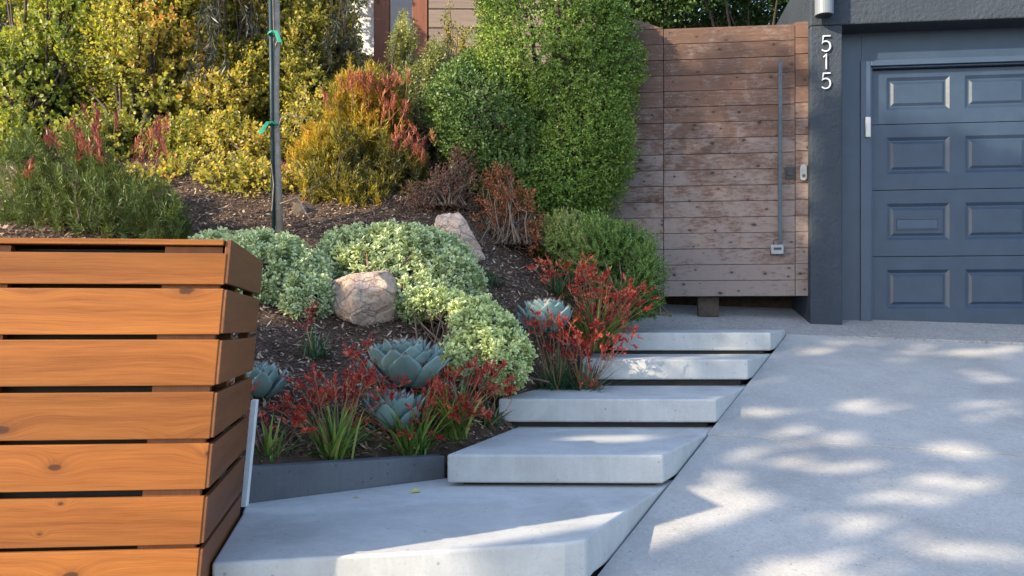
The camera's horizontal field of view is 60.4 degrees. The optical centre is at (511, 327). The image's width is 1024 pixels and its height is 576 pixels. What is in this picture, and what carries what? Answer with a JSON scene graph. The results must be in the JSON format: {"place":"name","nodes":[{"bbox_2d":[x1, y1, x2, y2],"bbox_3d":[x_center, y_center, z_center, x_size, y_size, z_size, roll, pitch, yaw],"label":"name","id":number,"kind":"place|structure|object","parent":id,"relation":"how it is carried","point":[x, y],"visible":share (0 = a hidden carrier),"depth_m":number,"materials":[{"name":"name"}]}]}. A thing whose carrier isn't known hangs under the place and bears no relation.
{"place":"outdoors","nodes":[
{"label":"outdoors","id":0,"kind":"place"},
{"bbox_2d":[0,238,262,575],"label":"slatted box","id":1,"kind":"object","parent":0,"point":[124,404],"visible":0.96,"depth_m":2.87,"materials":[{"name":"brown wood"}]},
{"bbox_2d":[0,52,620,519],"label":"hillside soil","id":2,"kind":"structure","parent":0,"point":[330,324],"depth_m":6.53,"materials":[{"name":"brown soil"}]},
{"bbox_2d":[0,2,90,49],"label":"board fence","id":3,"kind":"object","parent":2,"relation":"on","point":[6,19],"depth_m":11.50,"materials":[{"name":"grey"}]},
{"bbox_2d":[0,0,134,163],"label":"shrub","id":4,"kind":"object","parent":2,"relation":"on","point":[33,86],"visible":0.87,"depth_m":8.95,"materials":[{"name":"green plant"}]},
{"bbox_2d":[0,102,193,238],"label":"needle bush","id":5,"kind":"object","parent":2,"relation":"on","point":[45,183],"visible":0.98,"depth_m":6.81,"materials":[{"name":"green plant"}]},
{"bbox_2d":[0,2,243,62],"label":"tree","id":6,"kind":"object","parent":2,"relation":"on","point":[6,12],"visible":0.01,"depth_m":10.83,"materials":[{"name":"green plant"}]},
{"bbox_2d":[49,0,233,189],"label":"shrub","id":7,"kind":"object","parent":2,"relation":"on","point":[139,69],"visible":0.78,"depth_m":8.74,"materials":[{"name":"yellow plant"}]},
{"bbox_2d":[180,0,268,88],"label":"drooping tree","id":8,"kind":"object","parent":2,"relation":"on","point":[215,23],"visible":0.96,"depth_m":8.03,"materials":[{"name":"green plant"}]},
{"bbox_2d":[130,0,324,196],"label":"shrub","id":9,"kind":"object","parent":2,"relation":"on","point":[237,110],"visible":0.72,"depth_m":8.74,"materials":[{"name":"yellow plant"}]},
{"bbox_2d":[229,360,289,399],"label":"agave","id":10,"kind":"object","parent":2,"relation":"on","point":[264,374],"visible":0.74,"depth_m":4.59,"materials":[{"name":"green plant"}]},
{"bbox_2d":[188,226,336,321],"bbox_3d":[-1.773,-0.384,6.128,1.234,0.710,1.104,0,0,0],"label":"mound shrub","id":11,"kind":"object","parent":2,"relation":"on","point":[290,261],"visible":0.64,"depth_m":5.78,"materials":[{"name":"green plant"}]},
{"bbox_2d":[258,0,282,233],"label":"tree stake","id":12,"kind":"object","parent":2,"relation":"on","point":[271,123],"visible":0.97,"depth_m":7.15,"materials":[{"name":"grey"}]},
{"bbox_2d":[229,381,316,462],"bbox_3d":[-1.155,0.452,4.233,0.583,0.437,0.441,0,0,37],"label":"kangaroo paw","id":13,"kind":"object","parent":2,"relation":"on","point":[269,448],"visible":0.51,"depth_m":4.21,"materials":[{"name":"green plant"}]},
{"bbox_2d":[271,0,314,232],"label":"young tree","id":14,"kind":"object","parent":2,"relation":"on","point":[279,203],"visible":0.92,"depth_m":7.17,"materials":[{"name":"grey plant"}]},
{"bbox_2d":[233,3,353,72],"bbox_3d":[-2.993,-3.868,11.022,2.420,3.765,1.492,0,0,-21],"label":"tree","id":15,"kind":"object","parent":2,"relation":"on","point":[330,26],"depth_m":10.84,"materials":[{"name":"green plant"}]},
{"bbox_2d":[291,202,316,214],"bbox_3d":[-1.823,-1.000,7.704,0.276,0.203,0.218,0,0,0],"label":"boulder","id":16,"kind":"object","parent":2,"relation":"on","point":[298,208],"visible":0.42,"depth_m":7.65,"materials":[{"name":"beige stone"}]},
{"bbox_2d":[250,0,367,158],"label":"shrub","id":17,"kind":"object","parent":2,"relation":"on","point":[301,80],"visible":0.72,"depth_m":9.05,"materials":[{"name":"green plant"}]},
{"bbox_2d":[288,296,348,358],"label":"kangaroo paw","id":18,"kind":"object","parent":2,"relation":"on","point":[312,345],"visible":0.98,"depth_m":5.29,"materials":[{"name":"green plant"}]},
{"bbox_2d":[266,357,388,459],"bbox_3d":[-0.939,0.417,4.483,0.667,0.545,0.724,0,0,0],"label":"kangaroo paw","id":19,"kind":"object","parent":2,"relation":"on","point":[336,443],"visible":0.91,"depth_m":4.47,"materials":[{"name":"plant"}]},
{"bbox_2d":[220,454,443,517],"bbox_3d":[-0.866,0.746,4.294,1.194,0.228,0.090,0,0,-35],"label":"garden edging","id":20,"kind":"object","parent":2,"relation":"on","point":[276,481],"visible":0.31,"depth_m":4.25,"materials":[{"name":"concrete"}]},
{"bbox_2d":[300,0,367,82],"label":"drooping tree","id":21,"kind":"object","parent":2,"relation":"on","point":[344,12],"visible":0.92,"depth_m":9.03,"materials":[{"name":"green plant"}]},
{"bbox_2d":[281,51,437,208],"bbox_3d":[-1.434,-1.765,8.186,1.561,1.739,1.102,0,0,0],"label":"needle bush","id":22,"kind":"object","parent":2,"relation":"on","point":[373,103],"visible":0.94,"depth_m":8.06,"materials":[{"name":"yellow plant"}]},
{"bbox_2d":[329,270,398,325],"bbox_3d":[-0.994,-0.178,5.928,0.481,0.432,0.509,0,0,0],"label":"boulder","id":23,"kind":"object","parent":2,"relation":"on","point":[363,298],"visible":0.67,"depth_m":5.78,"materials":[{"name":"beige stone"}]},
{"bbox_2d":[354,388,426,433],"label":"agave","id":24,"kind":"object","parent":2,"relation":"on","point":[384,409],"visible":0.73,"depth_m":4.64,"materials":[{"name":"green plant"}]},
{"bbox_2d":[315,218,489,324],"bbox_3d":[-0.822,-0.391,6.363,1.324,0.840,1.134,0,0,0],"label":"mound shrub","id":25,"kind":"object","parent":2,"relation":"on","point":[441,248],"visible":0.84,"depth_m":6.18,"materials":[{"name":"green plant"}]},
{"bbox_2d":[337,332,470,455],"bbox_3d":[-0.555,0.361,4.686,0.766,0.684,0.744,0,0,-28],"label":"kangaroo paw","id":26,"kind":"object","parent":2,"relation":"on","point":[416,442],"visible":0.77,"depth_m":4.63,"materials":[{"name":"red plant"}]},
{"bbox_2d":[364,336,450,389],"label":"agave","id":27,"kind":"object","parent":2,"relation":"on","point":[394,357],"visible":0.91,"depth_m":4.89,"materials":[{"name":"green plant"}]},
{"bbox_2d":[384,6,474,170],"bbox_3d":[-0.868,-2.463,9.078,1.059,1.941,1.267,0,0,0],"label":"shrub","id":28,"kind":"object","parent":2,"relation":"on","point":[403,46],"visible":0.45,"depth_m":9.04,"materials":[{"name":"green plant"}]},
{"bbox_2d":[393,140,488,212],"bbox_3d":[-0.609,-1.320,7.816,0.845,0.727,0.600,0,0,0],"label":"red shrub","id":29,"kind":"object","parent":2,"relation":"on","point":[444,192],"visible":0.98,"depth_m":7.73,"materials":[{"name":"red plant"}]},
{"bbox_2d":[438,0,473,153],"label":"shrub","id":30,"kind":"object","parent":2,"relation":"on","point":[452,41],"visible":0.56,"depth_m":9.61,"materials":[{"name":"green plant"}]},
{"bbox_2d":[434,212,484,259],"bbox_3d":[-0.435,-0.686,7.051,0.369,0.490,0.300,0,0,-31],"label":"boulder","id":31,"kind":"object","parent":2,"relation":"on","point":[457,224],"visible":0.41,"depth_m":6.96,"materials":[{"name":"beige stone"}]},
{"bbox_2d":[407,357,515,439],"bbox_3d":[-0.317,0.382,4.898,0.684,0.469,0.711,0,0,0],"label":"kangaroo paw","id":32,"kind":"object","parent":2,"relation":"on","point":[446,407],"visible":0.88,"depth_m":4.85,"materials":[{"name":"red plant"}]},
{"bbox_2d":[399,285,548,397],"bbox_3d":[-0.296,0.069,5.694,0.908,0.749,1.118,0,0,-27],"label":"mound shrub","id":33,"kind":"object","parent":2,"relation":"on","point":[472,332],"visible":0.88,"depth_m":5.47,"materials":[{"name":"green plant"}]},
{"bbox_2d":[468,359,518,427],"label":"kangaroo paw","id":34,"kind":"object","parent":2,"relation":"on","point":[488,423],"visible":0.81,"depth_m":5.12,"materials":[{"name":"red plant"}]},
{"bbox_2d":[483,265,510,285],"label":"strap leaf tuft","id":35,"kind":"object","parent":2,"relation":"on","point":[489,276],"visible":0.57,"depth_m":6.67,"materials":[{"name":"green plant"}]},
{"bbox_2d":[420,46,574,218],"bbox_3d":[-0.119,-1.868,8.422,1.524,1.750,1.330,0,0,0],"label":"hedge shrub","id":36,"kind":"object","parent":2,"relation":"on","point":[458,73],"visible":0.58,"depth_m":8.03,"materials":[{"name":"green plant"}]},
{"bbox_2d":[331,0,669,96],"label":"house","id":37,"kind":"structure","parent":2,"relation":"on","point":[378,21],"depth_m":11.60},
{"bbox_2d":[470,161,553,259],"bbox_3d":[-0.010,-1.004,7.475,0.703,0.871,0.713,0,0,-20],"label":"red shrub","id":38,"kind":"object","parent":2,"relation":"on","point":[512,229],"visible":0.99,"depth_m":7.39,"materials":[{"name":"brown plant"}]},
{"bbox_2d":[516,297,573,333],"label":"agave","id":39,"kind":"object","parent":2,"relation":"on","point":[555,306],"visible":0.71,"depth_m":6.09,"materials":[{"name":"green plant"}]},
{"bbox_2d":[520,301,584,389],"bbox_3d":[0.280,0.134,5.995,0.574,0.657,0.535,0,0,-28],"label":"kangaroo paw","id":40,"kind":"object","parent":2,"relation":"on","point":[554,383],"visible":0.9,"depth_m":5.95,"materials":[{"name":"red plant"}]},
{"bbox_2d":[466,0,650,245],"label":"hedge shrub","id":41,"kind":"object","parent":2,"relation":"on","point":[577,142],"visible":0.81,"depth_m":7.97,"materials":[{"name":"green plant"}]},
{"bbox_2d":[526,251,611,303],"bbox_3d":[0.455,-0.399,7.014,0.696,0.430,0.648,0,0,0],"label":"kangaroo paw","id":42,"kind":"object","parent":2,"relation":"on","point":[562,291],"visible":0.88,"depth_m":6.93,"materials":[{"name":"red plant"}]},
{"bbox_2d":[551,327,638,392],"bbox_3d":[0.517,0.253,6.009,0.636,0.542,0.725,0,0,-35],"label":"kangaroo paw","id":43,"kind":"object","parent":2,"relation":"on","point":[585,380],"visible":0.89,"depth_m":5.92,"materials":[{"name":"red plant"}]},
{"bbox_2d":[533,206,671,323],"bbox_3d":[0.815,-0.519,7.374,1.111,1.034,1.394,0,0,-43],"label":"juniper","id":44,"kind":"object","parent":2,"relation":"on","point":[614,246],"visible":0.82,"depth_m":7.16,"materials":[{"name":"green plant"}]},
{"bbox_2d":[548,259,660,350],"bbox_3d":[0.676,-0.175,6.619,0.960,0.695,0.818,0,0,0],"label":"kangaroo paw","id":45,"kind":"object","parent":2,"relation":"on","point":[590,326],"visible":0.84,"depth_m":6.54,"materials":[{"name":"red plant"}]},
{"bbox_2d":[582,353,771,385],"bbox_3d":[1.310,0.464,6.675,1.637,0.516,0.950,0,0,0],"label":"concrete step","id":46,"kind":"object","parent":2,"relation":"on","point":[688,369],"visible":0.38,"depth_m":6.20,"materials":[{"name":"grey concrete"}]},
{"bbox_2d":[599,0,788,30],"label":"tree","id":47,"kind":"object","parent":2,"relation":"on","point":[684,13],"visible":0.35,"depth_m":10.49,"materials":[{"name":"green plant"}]},
{"bbox_2d":[612,330,784,353],"bbox_3d":[1.581,0.276,7.310,1.560,0.524,0.620,0,0,0],"label":"concrete step","id":48,"kind":"object","parent":2,"relation":"on","point":[709,341],"visible":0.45,"depth_m":7.00,"materials":[{"name":"grey concrete"}]},
{"bbox_2d":[660,296,791,307],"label":"retaining wall","id":49,"kind":"structure","parent":2,"relation":"on","point":[764,301],"depth_m":9.01,"materials":[{"name":"grey concrete"}]},
{"bbox_2d":[668,349,774,479],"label":"ground under driveway","id":50,"kind":"structure","parent":0,"point":[746,382],"depth_m":5.52,"materials":[{"name":"grey concrete"}]},
{"bbox_2d":[212,478,672,575],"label":"concrete step","id":51,"kind":"object","parent":50,"relation":"on","point":[441,527],"visible":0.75,"depth_m":3.54,"materials":[{"name":"grey concrete"}]},
{"bbox_2d":[241,399,258,506],"bbox_3d":[-1.177,0.561,3.950,0.070,0.479,0.040,0,0,0],"label":"steel post","id":52,"kind":"object","parent":51,"relation":"on","point":[249,454],"visible":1,"depth_m":3.93,"materials":[{"name":"grey metal"}]},
{"bbox_2d":[448,426,713,484],"bbox_3d":[0.508,0.867,4.950,1.657,0.523,1.200,0,0,0],"label":"concrete step","id":53,"kind":"object","parent":50,"relation":"on","point":[586,455],"visible":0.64,"depth_m":4.40,"materials":[{"name":"grey concrete"}]},
{"bbox_2d":[499,384,746,427],"bbox_3d":[0.833,0.669,5.865,1.829,0.528,1.030,0,0,0],"label":"concrete step","id":54,"kind":"object","parent":50,"relation":"on","point":[661,406],"visible":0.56,"depth_m":5.37,"materials":[{"name":"grey concrete"}]},
{"bbox_2d":[597,334,1023,575],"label":"driveway","id":55,"kind":"structure","parent":0,"point":[828,456],"depth_m":4.59,"materials":[{"name":"concrete"}]},
{"bbox_2d":[622,304,1023,344],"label":"apron","id":56,"kind":"object","parent":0,"point":[790,321],"visible":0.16,"depth_m":8.02,"materials":[{"name":"grey concrete"}]},
{"bbox_2d":[552,17,718,316],"bbox_3d":[1.187,-1.551,8.464,1.601,2.887,0.144,0,0,0],"label":"fence panel","id":57,"kind":"object","parent":56,"relation":"on","point":[643,202],"visible":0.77,"depth_m":8.41,"materials":[{"name":"brown wood"}]},
{"bbox_2d":[776,0,1023,324],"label":"garage","id":58,"kind":"structure","parent":56,"relation":"on","point":[915,118],"depth_m":8.29,"materials":[{"name":"paint"}]},
{"bbox_2d":[795,22,808,295],"bbox_3d":[2.720,-1.586,8.260,0.146,2.569,0.030,0,0,6],"label":"fence panel","id":59,"kind":"object","parent":58,"relation":"attached to","point":[801,156],"visible":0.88,"depth_m":8.25,"materials":[{"name":"brown wood"}]},
{"bbox_2d":[664,24,794,295],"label":"wooden gate","id":60,"kind":"structure","parent":59,"relation":"attached to","point":[729,155],"depth_m":8.32,"materials":[{"name":"wood"}]},
{"bbox_2d":[770,239,783,254],"bbox_3d":[2.472,-0.754,8.203,0.121,0.151,0.048,0,0,6],"label":"key lock box","id":61,"kind":"object","parent":60,"relation":"hanging from","point":[777,249],"visible":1,"depth_m":8.18,"materials":[{"name":"grey metal"}]},
{"bbox_2d":[800,164,806,180],"bbox_3d":[2.727,-1.454,8.232,0.058,0.151,0.029,0,0,6],"label":"door bell","id":62,"kind":"object","parent":59,"relation":"attached to","point":[803,172],"depth_m":8.22,"materials":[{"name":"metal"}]},
{"bbox_2d":[815,0,833,18],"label":"wall lamp","id":63,"kind":"object","parent":58,"relation":"attached to","point":[824,9],"visible":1,"depth_m":7.96,"materials":[{"name":"silver metal"}]},
{"bbox_2d":[872,66,1023,324],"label":"garage door","id":64,"kind":"structure","parent":58,"relation":"in","point":[961,130],"depth_m":8.31,"materials":[{"name":"blue"}]}
]}

